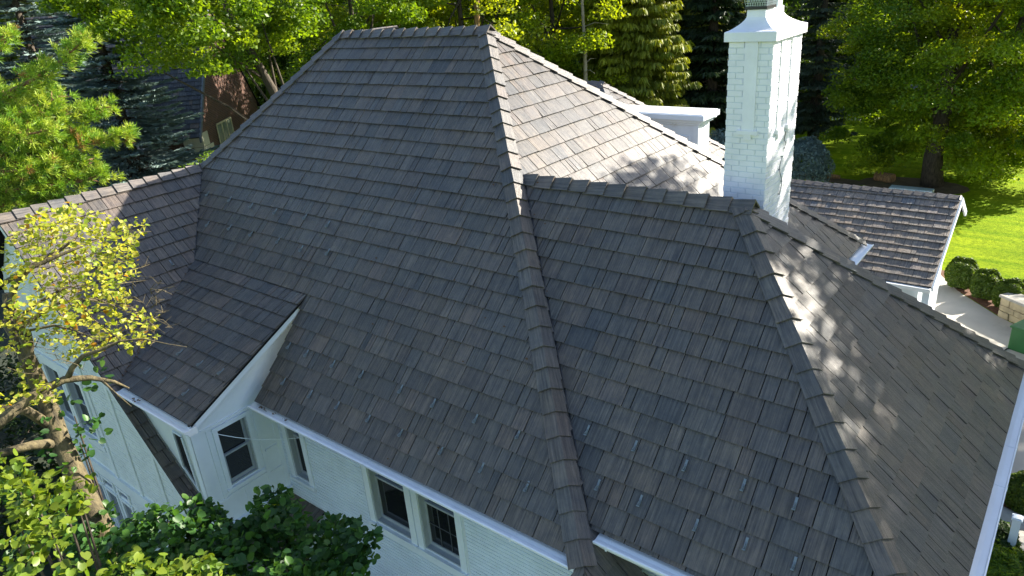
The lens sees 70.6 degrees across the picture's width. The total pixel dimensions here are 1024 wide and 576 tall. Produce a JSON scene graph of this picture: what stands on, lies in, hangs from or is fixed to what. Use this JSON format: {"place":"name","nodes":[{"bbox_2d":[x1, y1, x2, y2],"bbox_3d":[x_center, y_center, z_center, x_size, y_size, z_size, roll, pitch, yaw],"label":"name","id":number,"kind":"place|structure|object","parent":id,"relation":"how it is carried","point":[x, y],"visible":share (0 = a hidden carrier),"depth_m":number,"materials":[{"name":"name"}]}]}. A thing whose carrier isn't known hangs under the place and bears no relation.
{"place":"outdoors","nodes":[
{"label":"outdoors","id":0,"kind":"place"},
{"bbox_2d":[0,289,81,575],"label":"undergrowth soil","id":1,"kind":"structure","parent":0,"point":[6,339],"depth_m":21.84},
{"bbox_2d":[0,353,77,568],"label":"shrub","id":2,"kind":"object","parent":1,"relation":"on","point":[13,426],"visible":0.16,"depth_m":18.68,"materials":[{"name":"green plant"}]},
{"bbox_2d":[0,0,82,209],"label":"blue spruce","id":3,"kind":"object","parent":1,"relation":"on","point":[17,8],"visible":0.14,"depth_m":31.82,"materials":[{"name":"grey plant"}]},
{"bbox_2d":[47,187,93,200],"bbox_3d":[-11.693,0.749,20.589,3.993,7.295,4.300,13,29,36],"label":"bush","id":4,"kind":"object","parent":1,"relation":"on","point":[76,193],"depth_m":19.75,"materials":[{"name":"green plant"}]},
{"bbox_2d":[0,22,141,212],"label":"pine tree","id":5,"kind":"object","parent":1,"relation":"on","point":[44,135],"visible":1,"depth_m":14.95,"materials":[{"name":"green plant"}]},
{"bbox_2d":[32,2,219,191],"bbox_3d":[-15.746,-6.862,28.658,9.016,15.526,7.867,-13,24,-19],"label":"blue spruce","id":6,"kind":"object","parent":1,"relation":"on","point":[135,161],"visible":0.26,"depth_m":28.27,"materials":[{"name":"grey plant"}]},
{"bbox_2d":[0,7,259,208],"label":"brick house","id":7,"kind":"structure","parent":1,"relation":"on","point":[215,124],"depth_m":33.52,"materials":[{"name":"red brick"}]},
{"bbox_2d":[216,117,233,143],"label":"window","id":8,"kind":"structure","parent":7,"relation":"in","point":[224,128],"depth_m":35.19,"materials":[{"name":"glass"}]},
{"bbox_2d":[192,150,213,164],"bbox_3d":[-10.221,-1.038,24.829,4.065,7.025,3.473,-1,23,8],"label":"bush","id":9,"kind":"object","parent":1,"relation":"on","point":[207,153],"depth_m":24.40,"materials":[{"name":"green plant"}]},
{"bbox_2d":[34,504,308,575],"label":"front bed","id":10,"kind":"object","parent":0,"point":[47,570],"depth_m":16.37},
{"bbox_2d":[34,356,113,507],"bbox_3d":[-5.905,4.379,11.199,2.135,7.115,1.368,13,29,36],"label":"redbud shrub","id":11,"kind":"object","parent":10,"relation":"on","point":[79,430],"visible":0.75,"depth_m":9.62,"materials":[{"name":"green plant"}]},
{"bbox_2d":[0,201,185,555],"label":"redbud tree","id":12,"kind":"object","parent":10,"relation":"on","point":[15,322],"visible":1,"depth_m":9.29,"materials":[{"name":"yellow plant"}]},
{"bbox_2d":[0,448,234,575],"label":"redbud shrub","id":13,"kind":"object","parent":10,"relation":"on","point":[133,557],"visible":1,"depth_m":7.38,"materials":[{"name":"green plant"}]},
{"bbox_2d":[0,472,293,575],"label":"redbud shrub","id":14,"kind":"object","parent":10,"relation":"on","point":[177,527],"visible":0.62,"depth_m":9.16,"materials":[{"name":"green plant"}]},
{"bbox_2d":[178,494,382,575],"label":"redbud shrub","id":15,"kind":"object","parent":10,"relation":"on","point":[349,556],"visible":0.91,"depth_m":8.89,"materials":[{"name":"green plant"}]},
{"bbox_2d":[44,69,1023,564],"bbox_3d":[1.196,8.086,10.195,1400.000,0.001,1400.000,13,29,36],"label":"lawn","id":16,"kind":"structure","parent":0,"point":[988,231],"depth_m":33.86,"materials":[{"name":"green plant"}]},
{"bbox_2d":[0,0,108,81],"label":"maple tree","id":17,"kind":"object","parent":16,"relation":"on","point":[5,59],"visible":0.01,"depth_m":43.07,"materials":[{"name":"green plant"}]},
{"bbox_2d":[34,0,287,99],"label":"maple tree","id":18,"kind":"object","parent":16,"relation":"on","point":[218,14],"depth_m":45.12,"materials":[{"name":"green plant"}]},
{"bbox_2d":[33,0,332,120],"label":"maple tree","id":19,"kind":"object","parent":16,"relation":"on","point":[157,17],"visible":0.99,"depth_m":24.45,"materials":[{"name":"green plant"}]},
{"bbox_2d":[256,0,436,83],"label":"maple tree","id":20,"kind":"object","parent":16,"relation":"on","point":[409,12],"visible":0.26,"depth_m":31.45,"materials":[{"name":"green plant"}]},
{"bbox_2d":[286,0,472,61],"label":"oak tree","id":21,"kind":"object","parent":16,"relation":"on","point":[445,12],"visible":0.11,"depth_m":39.22,"materials":[{"name":"green plant"}]},
{"bbox_2d":[363,0,544,47],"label":"oak tree","id":22,"kind":"object","parent":16,"relation":"on","point":[460,19],"visible":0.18,"depth_m":33.96,"materials":[{"name":"green plant"}]},
{"bbox_2d":[474,0,479,25],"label":"bare trunk","id":23,"kind":"object","parent":16,"relation":"on","point":[476,19],"visible":0.02,"depth_m":33.78,"materials":[{"name":"orange plant"}]},
{"bbox_2d":[0,0,995,109],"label":"wood","id":24,"kind":"object","parent":16,"relation":"on","point":[257,93],"depth_m":80.21,"materials":[{"name":"green plant"}]},
{"bbox_2d":[0,0,1023,575],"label":"house","id":25,"kind":"structure","parent":16,"relation":"on","point":[738,362],"depth_m":10.09,"materials":[{"name":"grey stone"}]},
{"bbox_2d":[39,358,78,427],"bbox_3d":[-9.153,2.104,14.773,0.990,1.420,0.260,13,29,36],"label":"window","id":26,"kind":"structure","parent":25,"relation":"in","point":[49,371],"depth_m":14.87,"materials":[{"name":"beige paint"}]},
{"bbox_2d":[58,370,103,445],"bbox_3d":[-8.377,2.290,14.187,1.030,1.420,0.260,13,29,36],"label":"window","id":27,"kind":"structure","parent":25,"relation":"in","point":[76,389],"depth_m":14.31,"materials":[{"name":"beige paint"}]},
{"bbox_2d":[85,463,101,481],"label":"window","id":28,"kind":"structure","parent":25,"relation":"in","point":[97,474],"depth_m":15.12,"materials":[{"name":"beige paint"}]},
{"bbox_2d":[89,474,118,529],"bbox_3d":[-8.717,4.625,15.652,0.640,1.320,0.260,13,29,36],"label":"window","id":29,"kind":"structure","parent":25,"relation":"in","point":[101,485],"depth_m":15.54,"materials":[{"name":"beige paint"}]},
{"bbox_2d":[100,474,116,492],"bbox_3d":[-8.245,3.980,14.940,0.580,0.250,0.228,13,29,36],"label":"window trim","id":30,"kind":"structure","parent":25,"relation":"in","point":[103,478],"depth_m":14.87,"materials":[{"name":"beige paint"}]},
{"bbox_2d":[104,485,131,535],"bbox_3d":[-8.192,4.751,15.256,0.620,1.320,0.260,13,29,36],"label":"window","id":31,"kind":"structure","parent":25,"relation":"in","point":[112,496],"depth_m":15.19,"materials":[{"name":"beige paint"}]},
{"bbox_2d":[115,486,131,504],"bbox_3d":[-7.713,4.108,14.537,0.540,0.250,0.228,13,29,36],"label":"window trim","id":32,"kind":"structure","parent":25,"relation":"in","point":[119,491],"depth_m":14.46,"materials":[{"name":"beige paint"}]},
{"bbox_2d":[119,497,134,522],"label":"window","id":33,"kind":"structure","parent":25,"relation":"in","point":[129,509],"depth_m":14.74,"materials":[{"name":"beige paint"}]},
{"bbox_2d":[172,430,200,490],"bbox_3d":[-5.341,2.835,11.846,0.370,1.072,0.030,13,29,36],"label":"window","id":34,"kind":"structure","parent":25,"relation":"in","point":[179,442],"depth_m":11.84,"materials":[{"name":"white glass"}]},
{"bbox_2d":[211,410,265,492],"bbox_3d":[-4.633,2.703,12.121,0.260,1.230,0.715,13,29,36],"label":"window","id":35,"kind":"structure","parent":25,"relation":"in","point":[237,458],"depth_m":12.13,"materials":[{"name":"white paint"}]},
{"bbox_2d":[280,425,316,490],"bbox_3d":[-3.667,2.729,12.513,0.680,1.490,0.260,13,29,36],"label":"window","id":36,"kind":"structure","parent":25,"relation":"in","point":[299,452],"depth_m":12.62,"materials":[{"name":"white paint"}]},
{"bbox_2d":[118,182,567,458],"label":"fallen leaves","id":37,"kind":"object","parent":25,"relation":"on","point":[261,407],"visible":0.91,"depth_m":11.68,"materials":[{"name":"brown plant"}]},
{"bbox_2d":[361,466,418,549],"bbox_3d":[-1.849,3.165,11.139,1.100,1.490,0.260,13,29,36],"label":"window","id":38,"kind":"structure","parent":25,"relation":"in","point":[393,508],"depth_m":11.31,"materials":[{"name":"white paint"}]},
{"bbox_2d":[410,490,469,575],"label":"window","id":39,"kind":"structure","parent":25,"relation":"in","point":[442,529],"depth_m":10.67,"materials":[{"name":"white paint"}]},
{"bbox_2d":[467,0,631,85],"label":"maple tree","id":40,"kind":"object","parent":16,"relation":"on","point":[566,49],"visible":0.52,"depth_m":37.59,"materials":[{"name":"green plant"}]},
{"bbox_2d":[578,0,604,80],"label":"bare trunk","id":41,"kind":"object","parent":16,"relation":"on","point":[585,61],"visible":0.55,"depth_m":37.26,"materials":[{"name":"brown plant"}]},
{"bbox_2d":[579,0,715,134],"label":"weeping spruce","id":42,"kind":"object","parent":16,"relation":"on","point":[654,61],"visible":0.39,"depth_m":38.67,"materials":[{"name":"green plant"}]},
{"bbox_2d":[709,128,725,160],"bbox_3d":[11.362,-7.062,39.438,4.628,3.320,3.330,13,29,36],"label":"juniper","id":43,"kind":"object","parent":16,"relation":"on","point":[720,136],"visible":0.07,"depth_m":38.67,"materials":[{"name":"blue plant"}]},
{"bbox_2d":[719,0,832,92],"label":"maple tree","id":44,"kind":"object","parent":16,"relation":"on","point":[789,11],"visible":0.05,"depth_m":45.54,"materials":[{"name":"green plant"}]},
{"bbox_2d":[791,135,835,181],"bbox_3d":[15.414,-6.623,38.132,3.241,2.920,2.680,13,29,36],"label":"juniper","id":45,"kind":"object","parent":16,"relation":"on","point":[815,150],"visible":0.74,"depth_m":37.29,"materials":[{"name":"blue plant"}]},
{"bbox_2d":[792,0,859,139],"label":"fir tree","id":46,"kind":"object","parent":16,"relation":"on","point":[813,116],"visible":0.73,"depth_m":44.34,"materials":[{"name":"green plant"}]},
{"bbox_2d":[785,0,914,67],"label":"maple tree","id":47,"kind":"object","parent":16,"relation":"on","point":[844,1],"visible":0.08,"depth_m":69.77,"materials":[{"name":"green plant"}]},
{"bbox_2d":[860,177,969,193],"bbox_3d":[20.972,-5.379,37.838,5.200,0.001,3.000,13,29,36],"label":"soil ring","id":48,"kind":"object","parent":16,"relation":"on","point":[949,188],"visible":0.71,"depth_m":38.02,"materials":[{"name":"brown soil"}]},
{"bbox_2d":[873,171,895,182],"bbox_3d":[20.038,-5.934,38.875,0.544,0.554,0.960,-18,27,-29],"label":"cut log","id":49,"kind":"object","parent":48,"relation":"on","point":[888,177],"visible":0.95,"depth_m":38.63,"materials":[{"name":"brown wood"}]},
{"bbox_2d":[889,185,934,192],"bbox_3d":[20.257,-4.957,36.687,2.000,0.259,0.600,13,29,36],"label":"storage bench","id":50,"kind":"object","parent":48,"relation":"on","point":[910,188],"visible":0.6,"depth_m":36.55,"materials":[{"name":"blue plastic"}]},
{"bbox_2d":[815,0,1023,187],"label":"maple tree","id":51,"kind":"object","parent":16,"relation":"on","point":[879,81],"visible":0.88,"depth_m":34.19,"materials":[{"name":"green plant"}]},
{"bbox_2d":[846,0,1017,81],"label":"maple tree","id":52,"kind":"object","parent":16,"relation":"on","point":[868,12],"depth_m":54.52,"materials":[{"name":"green plant"}]},
{"bbox_2d":[891,0,1023,178],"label":"maple tree","id":53,"kind":"object","parent":16,"relation":"on","point":[967,16],"visible":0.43,"depth_m":35.07,"materials":[{"name":"green plant"}]},
{"bbox_2d":[922,2,1022,86],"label":"maple tree","id":54,"kind":"object","parent":16,"relation":"on","point":[1001,23],"visible":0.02,"depth_m":42.86,"materials":[{"name":"green plant"}]},
{"bbox_2d":[941,270,1012,322],"bbox_3d":[16.786,0.313,25.339,1.424,0.001,5.604,-6,23,-2],"label":"mulch bed","id":55,"kind":"object","parent":16,"relation":"on","point":[987,304],"visible":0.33,"depth_m":25.09,"materials":[{"name":"brown soil"}]},
{"bbox_2d":[944,256,978,289],"bbox_3d":[16.152,-0.549,25.937,1.156,1.226,1.095,13,29,36],"label":"boxwood","id":56,"kind":"object","parent":55,"relation":"on","point":[959,271],"visible":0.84,"depth_m":25.62,"materials":[{"name":"green plant"}]},
{"bbox_2d":[969,268,1002,300],"bbox_3d":[16.458,-0.150,25.025,1.081,1.162,1.051,13,29,36],"label":"boxwood","id":57,"kind":"object","parent":55,"relation":"on","point":[983,282],"visible":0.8,"depth_m":24.77,"materials":[{"name":"green plant"}]},
{"bbox_2d":[991,277,1023,306],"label":"boxwood","id":58,"kind":"object","parent":55,"relation":"on","point":[1011,285],"visible":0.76,"depth_m":23.95,"materials":[{"name":"green plant"}]},
{"bbox_2d":[998,293,1023,322],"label":"stone wall","id":59,"kind":"structure","parent":16,"relation":"on","point":[1011,307],"depth_m":23.48,"materials":[{"name":"beige stone"}]},
{"bbox_2d":[798,59,852,94],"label":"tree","id":60,"kind":"object","parent":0,"point":[824,79],"visible":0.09,"depth_m":61.76,"materials":[{"name":"green plant"}]},
{"bbox_2d":[794,175,863,184],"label":"garden path","id":61,"kind":"structure","parent":0,"point":[846,181],"depth_m":39.41,"materials":[{"name":"soil"}]},
{"bbox_2d":[796,171,839,178],"bbox_3d":[17.066,-6.356,40.557,2.528,0.320,0.417,15,30,39],"label":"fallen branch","id":62,"kind":"object","parent":61,"relation":"on","point":[833,176],"visible":0.38,"depth_m":39.96,"materials":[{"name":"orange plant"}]},
{"bbox_2d":[935,275,1023,472],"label":"driveway","id":63,"kind":"structure","parent":0,"point":[953,303],"depth_m":23.90,"materials":[{"name":"concrete"}]},
{"bbox_2d":[790,179,966,309],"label":"garage","id":64,"kind":"structure","parent":63,"relation":"on","point":[908,234],"depth_m":21.96,"materials":[{"name":"white paint"}]},
{"bbox_2d":[1008,319,1023,353],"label":"utility box","id":65,"kind":"object","parent":63,"relation":"on","point":[1016,341],"visible":1,"depth_m":21.76,"materials":[{"name":"green plastic"}]},
{"label":"planting bed","id":66,"kind":"structure","parent":0,"visible":0},
{"bbox_2d":[986,541,1023,575],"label":"leafy perennial","id":67,"kind":"object","parent":66,"relation":"on","point":[1004,561],"visible":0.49,"depth_m":13.43,"materials":[{"name":"green plant"}]},
{"bbox_2d":[994,518,1021,549],"bbox_3d":[9.620,5.056,14.579,1.118,0.841,1.249,13,29,36],"label":"leafy perennial","id":68,"kind":"object","parent":66,"relation":"on","point":[1002,532],"visible":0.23,"depth_m":14.26,"materials":[{"name":"green plant"}]},
{"bbox_2d":[1000,506,1023,529],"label":"flat rock","id":69,"kind":"object","parent":66,"relation":"on","point":[1006,514],"visible":0.16,"depth_m":15.42,"materials":[{"name":"grey stone"}]},
{"bbox_2d":[1004,470,1023,515],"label":"boxwood","id":70,"kind":"object","parent":66,"relation":"on","point":[1014,499],"visible":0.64,"depth_m":15.54,"materials":[{"name":"green plant"}]},
{"bbox_2d":[1007,513,1023,548],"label":"post","id":71,"kind":"object","parent":66,"relation":"on","point":[1017,520],"visible":0.65,"depth_m":13.98,"materials":[{"name":"white paint"}]},
{"bbox_2d":[1012,546,1023,575],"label":"leafy perennial","id":72,"kind":"object","parent":66,"relation":"on","point":[1021,555],"visible":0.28,"depth_m":13.71,"materials":[{"name":"green plant"}]},
{"bbox_2d":[1018,530,1023,550],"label":"flat rock","id":73,"kind":"object","parent":66,"relation":"on","point":[1021,535],"visible":0.11,"depth_m":14.84,"materials":[{"name":"grey stone"}]},
{"label":"forest floor","id":74,"kind":"structure","parent":0,"visible":0},
{"bbox_2d":[105,3,280,108],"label":"maple tree","id":75,"kind":"object","parent":74,"relation":"on","point":[252,85],"depth_m":54.27,"materials":[{"name":"green plant"}]},
{"bbox_2d":[243,0,467,84],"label":"maple tree","id":76,"kind":"object","parent":74,"relation":"on","point":[283,59],"visible":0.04,"depth_m":45.35,"materials":[{"name":"green plant"}]},
{"bbox_2d":[457,0,611,75],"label":"maple tree","id":77,"kind":"object","parent":74,"relation":"on","point":[538,50],"depth_m":46.02,"materials":[{"name":"green plant"}]},
{"bbox_2d":[665,0,748,126],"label":"weeping spruce","id":78,"kind":"object","parent":74,"relation":"on","point":[682,13],"visible":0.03,"depth_m":45.66,"materials":[{"name":"green plant"}]},
{"bbox_2d":[670,0,748,137],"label":"fir tree","id":79,"kind":"object","parent":74,"relation":"on","point":[715,57],"visible":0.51,"depth_m":41.85,"materials":[{"name":"green plant"}]},
{"bbox_2d":[720,0,811,27],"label":"maple tree","id":80,"kind":"object","parent":74,"relation":"on","point":[788,6],"visible":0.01,"depth_m":51.66,"materials":[{"name":"green plant"}]}
]}

